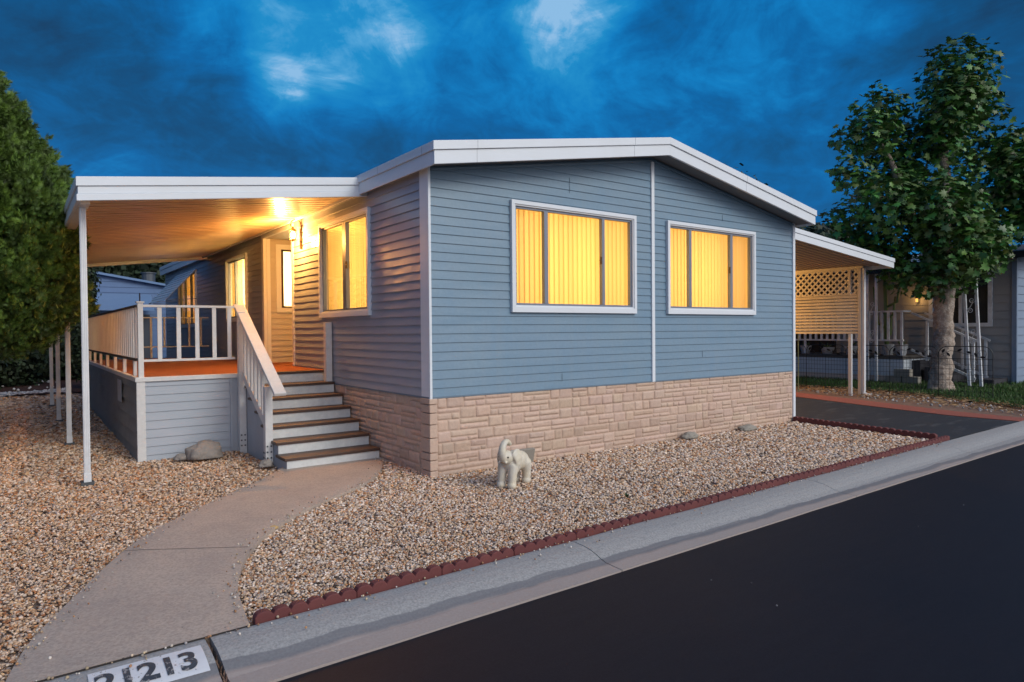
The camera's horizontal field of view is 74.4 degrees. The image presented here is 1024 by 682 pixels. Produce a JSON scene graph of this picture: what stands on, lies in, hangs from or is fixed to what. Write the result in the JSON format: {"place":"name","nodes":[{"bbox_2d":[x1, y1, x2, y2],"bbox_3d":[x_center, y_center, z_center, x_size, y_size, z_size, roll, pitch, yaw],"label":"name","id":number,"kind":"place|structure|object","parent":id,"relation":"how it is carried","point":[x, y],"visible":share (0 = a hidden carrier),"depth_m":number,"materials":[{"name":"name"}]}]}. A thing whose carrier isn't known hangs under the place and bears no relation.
{"place":"outdoors","nodes":[
{"label":"outdoors","id":0,"kind":"place"},
{"bbox_2d":[0,388,65,396],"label":"white gravel","id":1,"kind":"structure","parent":0,"point":[4,394],"depth_m":16.72,"materials":[{"name":"white gravel"}]},
{"bbox_2d":[0,377,81,395],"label":"mulch","id":2,"kind":"object","parent":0,"point":[76,387],"depth_m":18.54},
{"bbox_2d":[0,352,36,389],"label":"boundary hedge","id":3,"kind":"object","parent":2,"relation":"on","point":[8,368],"visible":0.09,"depth_m":18.54,"materials":[{"name":"green plant"}]},
{"bbox_2d":[0,341,62,386],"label":"hedge bush","id":4,"kind":"object","parent":2,"relation":"on","point":[26,367],"visible":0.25,"depth_m":19.15,"materials":[{"name":"green plant"}]},
{"bbox_2d":[0,70,100,369],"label":"arborvitae","id":5,"kind":"object","parent":2,"relation":"on","point":[40,306],"visible":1,"depth_m":8.22,"materials":[{"name":"green plant"}]},
{"bbox_2d":[10,329,121,381],"bbox_3d":[-14.541,0.260,21.634,3.586,2.992,2.332,-1,1,-36],"label":"hedge bush","id":6,"kind":"object","parent":2,"relation":"on","point":[62,362],"visible":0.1,"depth_m":21.12,"materials":[{"name":"green plant"}]},
{"bbox_2d":[70,267,101,385],"bbox_3d":[-11.499,-0.800,18.130,0.852,4.398,0.867,0,1,25],"label":"cypress","id":7,"kind":"object","parent":2,"relation":"on","point":[76,335],"visible":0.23,"depth_m":18.04,"materials":[{"name":"green plant"}]},
{"bbox_2d":[93,271,166,358],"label":"back house","id":8,"kind":"structure","parent":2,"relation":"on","point":[117,292],"depth_m":25.02,"materials":[{"name":"blue wood"}]},
{"bbox_2d":[0,392,284,681],"bbox_3d":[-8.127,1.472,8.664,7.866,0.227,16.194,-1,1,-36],"label":"side gravel","id":9,"kind":"structure","parent":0,"point":[46,444],"depth_m":6.65,"materials":[{"name":"beige gravel"}]},
{"bbox_2d":[48,345,55,406],"bbox_3d":[-9.633,-0.046,14.083,0.120,2.867,0.100,-1,1,-36],"label":"porch post","id":10,"kind":"object","parent":9,"relation":"on","point":[52,404],"visible":0.45,"depth_m":14.07,"materials":[{"name":"white metal"}]},
{"bbox_2d":[55,335,62,421],"bbox_3d":[-7.990,-0.009,11.854,0.120,2.902,0.100,-1,1,-36],"label":"porch post","id":11,"kind":"object","parent":9,"relation":"on","point":[58,389],"visible":0.52,"depth_m":11.84,"materials":[{"name":"white metal"}]},
{"bbox_2d":[64,323,74,444],"bbox_3d":[-6.299,0.030,9.559,0.120,2.938,0.100,-1,1,-36],"label":"porch post","id":12,"kind":"object","parent":9,"relation":"on","point":[69,438],"visible":0.54,"depth_m":9.54,"materials":[{"name":"white metal"}]},
{"bbox_2d":[79,207,94,485],"bbox_3d":[-4.549,0.070,7.185,0.120,2.974,0.100,-1,1,-36],"label":"porch post","id":13,"kind":"object","parent":9,"relation":"on","point":[87,478],"visible":0.99,"depth_m":7.16,"materials":[{"name":"white metal"}]},
{"bbox_2d":[173,453,186,459],"bbox_3d":[-4.127,1.437,8.412,0.159,0.072,0.177,0,1,26],"label":"boulder","id":14,"kind":"object","parent":9,"relation":"on","point":[180,456],"visible":0.86,"depth_m":8.37,"materials":[{"name":"grey stone"}]},
{"bbox_2d":[185,440,222,459],"bbox_3d":[-3.886,1.363,8.517,0.442,0.216,0.305,-1,1,-36],"label":"boulder","id":15,"kind":"object","parent":9,"relation":"on","point":[205,449],"visible":1,"depth_m":8.42,"materials":[{"name":"grey stone"}]},
{"bbox_2d":[89,357,323,461],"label":"deck","id":16,"kind":"structure","parent":9,"relation":"on","point":[164,409],"depth_m":8.93,"materials":[{"name":"paint"}]},
{"bbox_2d":[88,305,137,375],"bbox_3d":[-6.855,-0.027,11.398,0.048,0.910,7.280,-1,1,-36],"label":"side railing","id":17,"kind":"object","parent":16,"relation":"on","point":[113,333],"visible":0.95,"depth_m":10.21,"materials":[{"name":"paint"}]},
{"bbox_2d":[143,317,208,357],"bbox_3d":[-8.026,-0.078,15.037,2.360,0.910,0.030,-1,1,-36],"label":"back railing","id":18,"kind":"object","parent":16,"relation":"on","point":[164,337],"visible":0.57,"depth_m":15.20,"materials":[{"name":"paint"}]},
{"bbox_2d":[135,293,234,377],"bbox_3d":[-4.221,-0.079,8.767,1.170,1.060,0.090,-1,1,-36],"label":"front railing","id":19,"kind":"object","parent":16,"relation":"on","point":[140,340],"visible":1,"depth_m":8.70,"materials":[{"name":"paint"}]},
{"bbox_2d":[258,459,273,466],"bbox_3d":[-2.914,1.442,7.987,0.187,0.078,0.143,-1,1,-36],"label":"boulder","id":20,"kind":"object","parent":9,"relation":"on","point":[266,463],"visible":1,"depth_m":7.94,"materials":[{"name":"grey stone"}]},
{"bbox_2d":[252,587,356,624],"bbox_3d":[-1.175,1.531,3.860,0.591,0.108,0.056,-1,1,-37],"label":"edging brick","id":21,"kind":"object","parent":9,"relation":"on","point":[263,615],"visible":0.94,"depth_m":3.83,"materials":[{"name":"red brick"}]},
{"bbox_2d":[354,564,441,597],"bbox_3d":[-0.706,1.514,4.223,0.591,0.108,0.055,-2,4,-38],"label":"edging brick","id":22,"kind":"object","parent":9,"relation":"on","point":[389,582],"visible":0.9,"depth_m":4.19,"materials":[{"name":"red brick"}]},
{"bbox_2d":[439,547,513,574],"bbox_3d":[-0.236,1.512,4.586,0.591,0.108,0.055,-1,-1,-38],"label":"edging brick","id":23,"kind":"object","parent":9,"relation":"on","point":[473,561],"visible":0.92,"depth_m":4.55,"materials":[{"name":"red brick"}]},
{"bbox_2d":[511,531,575,555],"bbox_3d":[0.236,1.499,4.946,0.591,0.108,0.055,-1,1,-37],"label":"edging brick","id":24,"kind":"object","parent":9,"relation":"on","point":[538,543],"visible":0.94,"depth_m":4.91,"materials":[{"name":"red brick"}]},
{"bbox_2d":[573,517,629,539],"bbox_3d":[0.705,1.492,5.309,0.591,0.108,0.055,-1,3,-38],"label":"edging brick","id":25,"kind":"object","parent":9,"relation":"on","point":[592,530],"visible":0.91,"depth_m":5.27,"materials":[{"name":"red brick"}]},
{"bbox_2d":[5,458,382,681],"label":"path","id":26,"kind":"structure","parent":0,"point":[163,596],"depth_m":4.29,"materials":[{"name":"beige concrete"}]},
{"bbox_2d":[37,624,252,681],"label":"path joint","id":27,"kind":"object","parent":26,"relation":"on","point":[142,653],"visible":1,"depth_m":3.30,"materials":[{"name":"grey concrete"}]},
{"bbox_2d":[138,546,246,549],"bbox_3d":[-2.379,1.516,4.928,0.868,0.003,0.004,-1,1,-4],"label":"path joint","id":28,"kind":"object","parent":26,"relation":"on","point":[185,548],"visible":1,"depth_m":4.92,"materials":[{"name":"brown"}]},
{"bbox_2d":[244,370,379,468],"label":"staircase","id":29,"kind":"structure","parent":26,"relation":"on","point":[314,423],"depth_m":8.68,"materials":[{"name":"paint"}]},
{"bbox_2d":[233,304,285,461],"bbox_3d":[-3.207,0.511,8.520,0.140,2.010,1.767,-1,1,-36],"label":"stair handrail","id":30,"kind":"object","parent":29,"relation":"attached to","point":[254,365],"visible":0.97,"depth_m":8.59,"materials":[{"name":"paint"}]},
{"bbox_2d":[323,322,331,380],"bbox_3d":[-2.651,0.158,9.703,0.090,0.850,0.100,-1,1,-36],"label":"wall post","id":31,"kind":"object","parent":29,"relation":"on","point":[327,335],"depth_m":9.66,"materials":[{"name":"paint"}]},
{"bbox_2d":[15,441,941,681],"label":"stray gravel","id":32,"kind":"structure","parent":26,"relation":"on","point":[131,655],"depth_m":4.55,"materials":[{"name":"beige gravel"}]},
{"bbox_2d":[0,0,1023,310],"label":"sky","id":33,"kind":"structure","parent":0,"point":[133,88],"materials":[{"name":"blue"}]},
{"bbox_2d":[238,421,928,624],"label":"front gravel","id":34,"kind":"structure","parent":0,"point":[774,434],"depth_m":6.41,"materials":[{"name":"beige gravel"}]},
{"bbox_2d":[497,439,530,489],"bbox_3d":[0.016,1.268,7.081,0.260,0.520,0.541,0,1,30],"label":"elephant statue","id":35,"kind":"object","parent":34,"relation":"on","point":[512,463],"visible":1,"depth_m":6.93,"materials":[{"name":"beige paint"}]},
{"bbox_2d":[519,447,534,461],"bbox_3d":[0.146,1.431,8.167,0.270,0.260,0.102,-1,1,-36],"label":"vent board","id":36,"kind":"object","parent":34,"relation":"on","point":[530,452],"visible":0.29,"depth_m":8.18,"materials":[{"name":"grey"}]},
{"bbox_2d":[626,505,676,524],"bbox_3d":[1.176,1.479,5.671,0.591,0.108,0.055,-2,3,-38],"label":"edging brick","id":37,"kind":"object","parent":34,"relation":"on","point":[652,514],"visible":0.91,"depth_m":5.64,"materials":[{"name":"red brick"}]},
{"bbox_2d":[681,431,698,438],"bbox_3d":[2.597,1.374,9.883,0.303,0.091,0.168,-1,1,-36],"label":"boulder","id":38,"kind":"object","parent":34,"relation":"on","point":[689,435],"visible":1,"depth_m":9.82,"materials":[{"name":"grey stone"}]},
{"bbox_2d":[673,495,717,512],"bbox_3d":[1.645,1.473,6.034,0.591,0.108,0.055,-1,2,-38],"label":"edging brick","id":39,"kind":"object","parent":34,"relation":"on","point":[693,504],"visible":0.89,"depth_m":6.00,"materials":[{"name":"red brick"}]},
{"bbox_2d":[715,485,754,501],"bbox_3d":[2.116,1.459,6.395,0.591,0.108,0.055,-2,2,-38],"label":"edging brick","id":40,"kind":"object","parent":34,"relation":"on","point":[735,492],"visible":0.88,"depth_m":6.36,"materials":[{"name":"red brick"}]},
{"bbox_2d":[737,424,756,430],"bbox_3d":[3.744,1.365,10.715,0.409,0.083,0.186,-1,1,-36],"label":"boulder","id":41,"kind":"object","parent":34,"relation":"on","point":[747,427],"visible":1,"depth_m":10.61,"materials":[{"name":"grey stone"}]},
{"bbox_2d":[753,476,787,491],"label":"edging brick","id":42,"kind":"object","parent":34,"relation":"on","point":[770,483],"visible":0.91,"depth_m":6.72,"materials":[{"name":"red brick"}]},
{"bbox_2d":[785,469,818,482],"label":"edging brick","id":43,"kind":"object","parent":34,"relation":"on","point":[803,475],"visible":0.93,"depth_m":7.08,"materials":[{"name":"red brick"}]},
{"bbox_2d":[815,462,845,474],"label":"edging brick","id":44,"kind":"object","parent":34,"relation":"on","point":[834,466],"visible":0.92,"depth_m":7.46,"materials":[{"name":"red brick"}]},
{"bbox_2d":[842,456,869,466],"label":"edging brick","id":45,"kind":"object","parent":34,"relation":"on","point":[854,461],"visible":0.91,"depth_m":7.81,"materials":[{"name":"red brick"}]},
{"bbox_2d":[867,450,892,460],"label":"edging brick","id":46,"kind":"object","parent":34,"relation":"on","point":[880,455],"visible":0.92,"depth_m":8.17,"materials":[{"name":"red brick"}]},
{"bbox_2d":[889,445,912,454],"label":"edging brick","id":47,"kind":"object","parent":34,"relation":"on","point":[902,449],"visible":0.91,"depth_m":8.53,"materials":[{"name":"red brick"}]},
{"bbox_2d":[910,440,931,449],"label":"edging brick","id":48,"kind":"object","parent":34,"relation":"on","point":[921,444],"visible":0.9,"depth_m":8.90,"materials":[{"name":"red brick"}]},
{"bbox_2d":[929,435,949,444],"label":"edging brick","id":49,"kind":"object","parent":34,"relation":"on","point":[936,440],"visible":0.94,"depth_m":9.25,"materials":[{"name":"red brick"}]},
{"bbox_2d":[278,444,1023,681],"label":"road","id":50,"kind":"structure","parent":0,"point":[919,579],"depth_m":3.95,"materials":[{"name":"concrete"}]},
{"bbox_2d":[792,397,1017,439],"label":"driveway","id":51,"kind":"structure","parent":0,"point":[952,427],"depth_m":11.66,"materials":[{"name":"grey asphalt"}]},
{"bbox_2d":[793,416,824,425],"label":"edging brick","id":52,"kind":"object","parent":51,"relation":"on","point":[808,420],"visible":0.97,"depth_m":11.40,"materials":[{"name":"red brick"}]},
{"bbox_2d":[824,420,857,429],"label":"edging brick","id":53,"kind":"object","parent":51,"relation":"on","point":[850,426],"visible":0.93,"depth_m":10.89,"materials":[{"name":"red brick"}]},
{"bbox_2d":[857,424,895,434],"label":"edging brick","id":54,"kind":"object","parent":51,"relation":"on","point":[882,430],"visible":0.93,"depth_m":10.37,"materials":[{"name":"red brick"}]},
{"bbox_2d":[796,392,1023,421],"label":"painted strip","id":55,"kind":"object","parent":51,"relation":"on","point":[900,407],"visible":0.34,"depth_m":13.15,"materials":[{"name":"red paint"}]},
{"bbox_2d":[895,429,937,438],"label":"edging brick","id":56,"kind":"object","parent":51,"relation":"on","point":[925,435],"visible":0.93,"depth_m":9.86,"materials":[{"name":"red brick"}]},
{"bbox_2d":[796,385,1023,417],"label":"dirt verge","id":57,"kind":"structure","parent":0,"point":[959,408],"depth_m":14.13,"materials":[{"name":"soil"}]},
{"bbox_2d":[795,344,806,388],"bbox_3d":[7.385,0.684,18.049,0.015,1.208,1.062,-1,1,-36],"label":"wire fence panel","id":58,"kind":"object","parent":57,"relation":"on","point":[803,363],"visible":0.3,"depth_m":17.69,"materials":[{"name":"black metal"}]},
{"bbox_2d":[806,344,845,390],"bbox_3d":[8.005,0.691,17.208,0.015,1.208,1.062,-1,1,-36],"label":"wire fence panel","id":59,"kind":"object","parent":57,"relation":"on","point":[825,360],"visible":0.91,"depth_m":17.21,"materials":[{"name":"black metal"}]},
{"bbox_2d":[848,334,852,395],"bbox_3d":[7.948,0.562,15.840,0.070,1.450,0.070,-1,1,-36],"label":"carport post","id":60,"kind":"object","parent":57,"relation":"on","point":[850,364],"visible":1,"depth_m":15.82,"materials":[{"name":"white metal"}]},
{"bbox_2d":[858,268,861,396],"bbox_3d":[8.072,-0.198,15.633,0.080,2.974,0.068,-1,1,-36],"label":"carport post","id":61,"kind":"object","parent":57,"relation":"on","point":[859,332],"visible":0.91,"depth_m":15.61,"materials":[{"name":"paint"}]},
{"bbox_2d":[861,268,870,396],"bbox_3d":[8.162,-0.195,15.515,0.089,2.969,0.244,-1,1,-26],"label":"downspout","id":62,"kind":"object","parent":61,"relation":"attached to","point":[863,330],"visible":0.95,"depth_m":15.56,"materials":[{"name":"white metal"}]},
{"bbox_2d":[846,345,889,393],"bbox_3d":[8.624,0.699,16.367,0.015,1.208,1.062,-1,1,-36],"label":"wire fence panel","id":63,"kind":"object","parent":57,"relation":"on","point":[886,366],"visible":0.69,"depth_m":16.25,"materials":[{"name":"black metal"}]},
{"bbox_2d":[799,388,1022,415],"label":"verge pebbles","id":64,"kind":"object","parent":57,"relation":"on","point":[979,408],"visible":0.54,"depth_m":14.44,"materials":[{"name":"brown stone"}]},
{"bbox_2d":[889,345,938,396],"bbox_3d":[9.244,0.707,15.526,0.015,1.208,1.062,-1,1,-36],"label":"wire fence panel","id":65,"kind":"object","parent":57,"relation":"on","point":[913,367],"visible":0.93,"depth_m":15.53,"materials":[{"name":"black metal"}]},
{"bbox_2d":[938,346,992,397],"bbox_3d":[9.864,0.714,14.685,0.015,1.208,1.062,-1,1,-36],"label":"wire fence panel","id":66,"kind":"object","parent":57,"relation":"on","point":[953,364],"visible":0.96,"depth_m":14.79,"materials":[{"name":"black metal"}]},
{"bbox_2d":[796,372,1023,407],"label":"lawn","id":67,"kind":"structure","parent":0,"point":[936,393],"depth_m":16.07,"materials":[{"name":"green plant"}]},
{"bbox_2d":[796,215,855,243],"bbox_3d":[12.824,-2.185,28.482,4.593,6.690,6.615,0,1,41],"label":"background tree","id":68,"kind":"object","parent":67,"relation":"on","point":[822,229],"visible":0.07,"depth_m":26.94,"materials":[{"name":"green plant"}]},
{"bbox_2d":[795,352,925,383],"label":"neighbour deck","id":69,"kind":"structure","parent":67,"relation":"on","point":[840,362],"depth_m":19.77,"materials":[{"name":"grey wood"}]},
{"bbox_2d":[800,341,811,352],"bbox_3d":[9.108,0.180,20.915,0.363,0.398,0.374,-1,1,-36],"label":"planter","id":70,"kind":"object","parent":69,"relation":"on","point":[802,347],"visible":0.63,"depth_m":20.83,"materials":[{"name":"grey"}]},
{"bbox_2d":[821,342,834,353],"bbox_3d":[9.523,0.206,20.363,0.437,0.356,0.420,-1,1,-36],"label":"planter","id":71,"kind":"object","parent":69,"relation":"on","point":[826,350],"visible":0.84,"depth_m":20.24,"materials":[{"name":"grey"}]},
{"bbox_2d":[795,310,910,354],"bbox_3d":[8.657,-0.255,21.541,0.480,1.235,7.450,-1,1,-36],"label":"neighbour railing","id":72,"kind":"object","parent":69,"relation":"on","point":[901,339],"visible":0.19,"depth_m":18.88,"materials":[{"name":"white wood"}]},
{"bbox_2d":[873,280,899,354],"bbox_3d":[10.665,-0.684,19.203,0.670,2.152,0.400,0,1,24],"label":"potted cactus","id":73,"kind":"object","parent":69,"relation":"on","point":[887,344],"visible":0.62,"depth_m":19.16,"materials":[{"name":"green plant"}]},
{"bbox_2d":[894,340,907,355],"bbox_3d":[10.771,0.171,18.651,0.357,0.457,0.357,-1,1,-36],"label":"planter","id":74,"kind":"object","parent":69,"relation":"on","point":[904,348],"visible":0.75,"depth_m":18.57,"materials":[{"name":"grey"}]},
{"bbox_2d":[866,274,877,380],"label":"scroll column","id":75,"kind":"structure","parent":67,"relation":"on","point":[876,322],"depth_m":18.85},
{"bbox_2d":[885,375,901,382],"bbox_3d":[10.408,1.042,18.340,0.200,0.190,0.400,-1,1,-36],"label":"concrete block","id":76,"kind":"object","parent":67,"relation":"on","point":[893,379],"depth_m":18.27,"materials":[{"name":"grey concrete"}]},
{"bbox_2d":[795,244,1023,384],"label":"neighbour house","id":77,"kind":"structure","parent":67,"relation":"on","point":[1001,305],"depth_m":18.26,"materials":[{"name":"grey wood"}]},
{"bbox_2d":[795,283,835,351],"bbox_3d":[9.474,-0.748,22.417,0.090,2.200,2.600,-1,1,-36],"label":"dark doorway","id":78,"kind":"structure","parent":77,"relation":"in","point":[802,335],"depth_m":21.84,"materials":[{"name":"brown wood"}]},
{"bbox_2d":[795,255,975,279],"bbox_3d":[9.512,-2.181,20.818,1.860,0.595,9.200,-1,1,-36],"label":"neighbour porch cover","id":79,"kind":"object","parent":77,"relation":"attached to","point":[876,271],"visible":0.06,"depth_m":19.33,"materials":[{"name":"grey"}]},
{"bbox_2d":[929,271,992,326],"bbox_3d":[12.365,-1.154,18.600,0.130,1.520,1.550,-1,1,-36],"label":"window","id":80,"kind":"structure","parent":77,"relation":"in","point":[985,292],"depth_m":18.28,"materials":[{"name":"grey glass"}]},
{"bbox_2d":[796,384,1023,412],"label":"straw litter","id":81,"kind":"object","parent":67,"relation":"on","point":[812,388],"visible":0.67,"depth_m":14.76,"materials":[{"name":"brown plant"}]},
{"bbox_2d":[902,376,919,383],"bbox_3d":[10.663,1.046,17.994,0.200,0.190,0.400,-1,1,-36],"label":"concrete block","id":82,"kind":"object","parent":67,"relation":"on","point":[910,380],"depth_m":17.92,"materials":[{"name":"grey concrete"}]},
{"bbox_2d":[894,369,912,376],"bbox_3d":[10.537,0.849,18.160,0.200,0.190,0.400,-1,1,-36],"label":"concrete block","id":83,"kind":"object","parent":82,"relation":"on","point":[900,372],"depth_m":18.06,"materials":[{"name":"grey concrete"}]},
{"bbox_2d":[819,32,1023,390],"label":"sycamore tree","id":84,"kind":"object","parent":67,"relation":"on","point":[960,228],"visible":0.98,"depth_m":16.09,"materials":[{"name":"green plant"}]},
{"bbox_2d":[911,312,1007,386],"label":"neighbour stairs","id":85,"kind":"structure","parent":67,"relation":"on","point":[961,376],"depth_m":18.34,"materials":[{"name":"grey wood"}]},
{"bbox_2d":[962,273,982,386],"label":"scroll column","id":86,"kind":"structure","parent":67,"relation":"on","point":[967,339],"depth_m":16.86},
{"label":"ground","id":87,"kind":"structure","parent":0,"visible":0},
{"bbox_2d":[95,262,170,283],"bbox_3d":[-19.211,-2.835,34.736,10.018,8.426,5.248,-1,1,-36],"label":"background tree","id":88,"kind":"object","parent":87,"relation":"on","point":[132,270],"visible":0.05,"depth_m":33.69,"materials":[{"name":"green plant"}]},
{"bbox_2d":[44,639,222,681],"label":"kerb","id":89,"kind":"structure","parent":87,"relation":"on","point":[212,675],"depth_m":3.21,"materials":[{"name":"concrete"}]},
{"bbox_2d":[87,645,209,681],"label":"painted number","id":90,"kind":"object","parent":89,"relation":"on","point":[177,665],"visible":1,"depth_m":3.19,"materials":[{"name":"paint"}]},
{"bbox_2d":[207,640,227,681],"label":"joint litter","id":91,"kind":"object","parent":89,"relation":"in","point":[223,676],"visible":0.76,"depth_m":3.27,"materials":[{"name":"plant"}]},
{"bbox_2d":[210,542,621,681],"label":"kerb","id":92,"kind":"structure","parent":87,"relation":"on","point":[277,650],"depth_m":3.84,"materials":[{"name":"concrete"}]},
{"bbox_2d":[159,137,816,476],"bbox_3d":[-2.741,-0.706,15.989,7.472,4.304,16.656,-1,1,-36],"label":"mobile home","id":93,"kind":"object","parent":87,"relation":"on","point":[476,303],"visible":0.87,"depth_m":9.00,"materials":[{"name":"blue"}]},
{"bbox_2d":[149,269,196,303],"bbox_3d":[-8.918,-1.405,17.660,0.722,0.822,2.554,-1,1,-36],"label":"awning","id":94,"kind":"object","parent":93,"relation":"attached to","point":[167,294],"depth_m":17.45,"materials":[{"name":"blue"}]},
{"bbox_2d":[178,269,196,327],"bbox_3d":[-8.493,-1.083,17.810,0.210,1.458,2.223,-1,1,-36],"label":"window","id":95,"kind":"structure","parent":93,"relation":"in","point":[188,290],"depth_m":18.06,"materials":[{"name":"yellow glass"}]},
{"bbox_2d":[63,176,367,266],"bbox_3d":[-5.769,-1.800,11.412,3.270,0.656,9.021,-1,1,-36],"label":"porch cover","id":96,"kind":"object","parent":93,"relation":"attached to","point":[136,220],"visible":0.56,"depth_m":8.65,"materials":[{"name":"metal"}]},
{"bbox_2d":[225,253,247,321],"bbox_3d":[-5.587,-1.067,13.866,0.210,1.338,1.585,-1,1,-36],"label":"window","id":97,"kind":"structure","parent":93,"relation":"in","point":[233,265],"depth_m":14.06,"materials":[{"name":"glass"}]},
{"bbox_2d":[275,244,291,312],"bbox_3d":[-4.024,-1.162,12.729,0.860,1.260,0.091,-1,1,-36],"label":"window","id":98,"kind":"structure","parent":93,"relation":"in","point":[283,252],"depth_m":12.54,"materials":[{"name":"white glass"}]},
{"bbox_2d":[289,219,301,248],"bbox_3d":[-3.409,-1.687,10.618,0.204,0.464,0.120,-1,1,-36],"label":"carriage lamp","id":99,"kind":"object","parent":93,"relation":"attached to","point":[292,229],"visible":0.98,"depth_m":10.59,"materials":[{"name":"brown metal"}]},
{"bbox_2d":[318,206,371,317],"bbox_3d":[-2.272,-1.031,9.368,0.210,1.388,1.770,-1,1,-36],"label":"window","id":100,"kind":"structure","parent":93,"relation":"in","point":[344,249],"depth_m":9.34,"materials":[{"name":"glass"}]},
{"bbox_2d":[509,199,636,313],"bbox_3d":[0.803,-1.037,8.764,2.165,1.350,0.210,-1,1,-36],"label":"window","id":101,"kind":"structure","parent":93,"relation":"in","point":[564,259],"depth_m":8.76,"materials":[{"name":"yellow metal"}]},
{"bbox_2d":[665,220,755,314],"bbox_3d":[3.049,-1.082,10.419,2.165,1.350,0.210,-1,1,-36],"label":"window","id":102,"kind":"structure","parent":93,"relation":"in","point":[711,270],"depth_m":10.46,"materials":[{"name":"glass"}]},
{"bbox_2d":[795,228,894,274],"bbox_3d":[3.192,-1.975,18.283,5.061,0.661,11.446,-1,1,-36],"label":"carport cover","id":103,"kind":"object","parent":93,"relation":"attached to","point":[815,252],"visible":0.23,"depth_m":14.67,"materials":[{"name":"beige metal"}]},
{"bbox_2d":[795,268,857,333],"bbox_3d":[5.551,-0.964,19.047,0.067,1.525,8.510,-1,1,-36],"label":"carport screen","id":104,"kind":"object","parent":103,"relation":"hanging from","point":[815,307],"visible":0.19,"depth_m":16.25,"materials":[{"name":"paint"}]},
{"bbox_2d":[572,479,855,571],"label":"kerb","id":105,"kind":"structure","parent":87,"relation":"on","point":[640,544],"depth_m":5.57,"materials":[{"name":"concrete"}]},
{"bbox_2d":[806,444,984,496],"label":"kerb","id":106,"kind":"structure","parent":87,"relation":"on","point":[873,476],"depth_m":7.64,"materials":[{"name":"concrete"}]},
{"bbox_2d":[937,420,1023,455],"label":"kerb","id":107,"kind":"structure","parent":87,"relation":"on","point":[995,440],"depth_m":9.53,"materials":[{"name":"concrete"}]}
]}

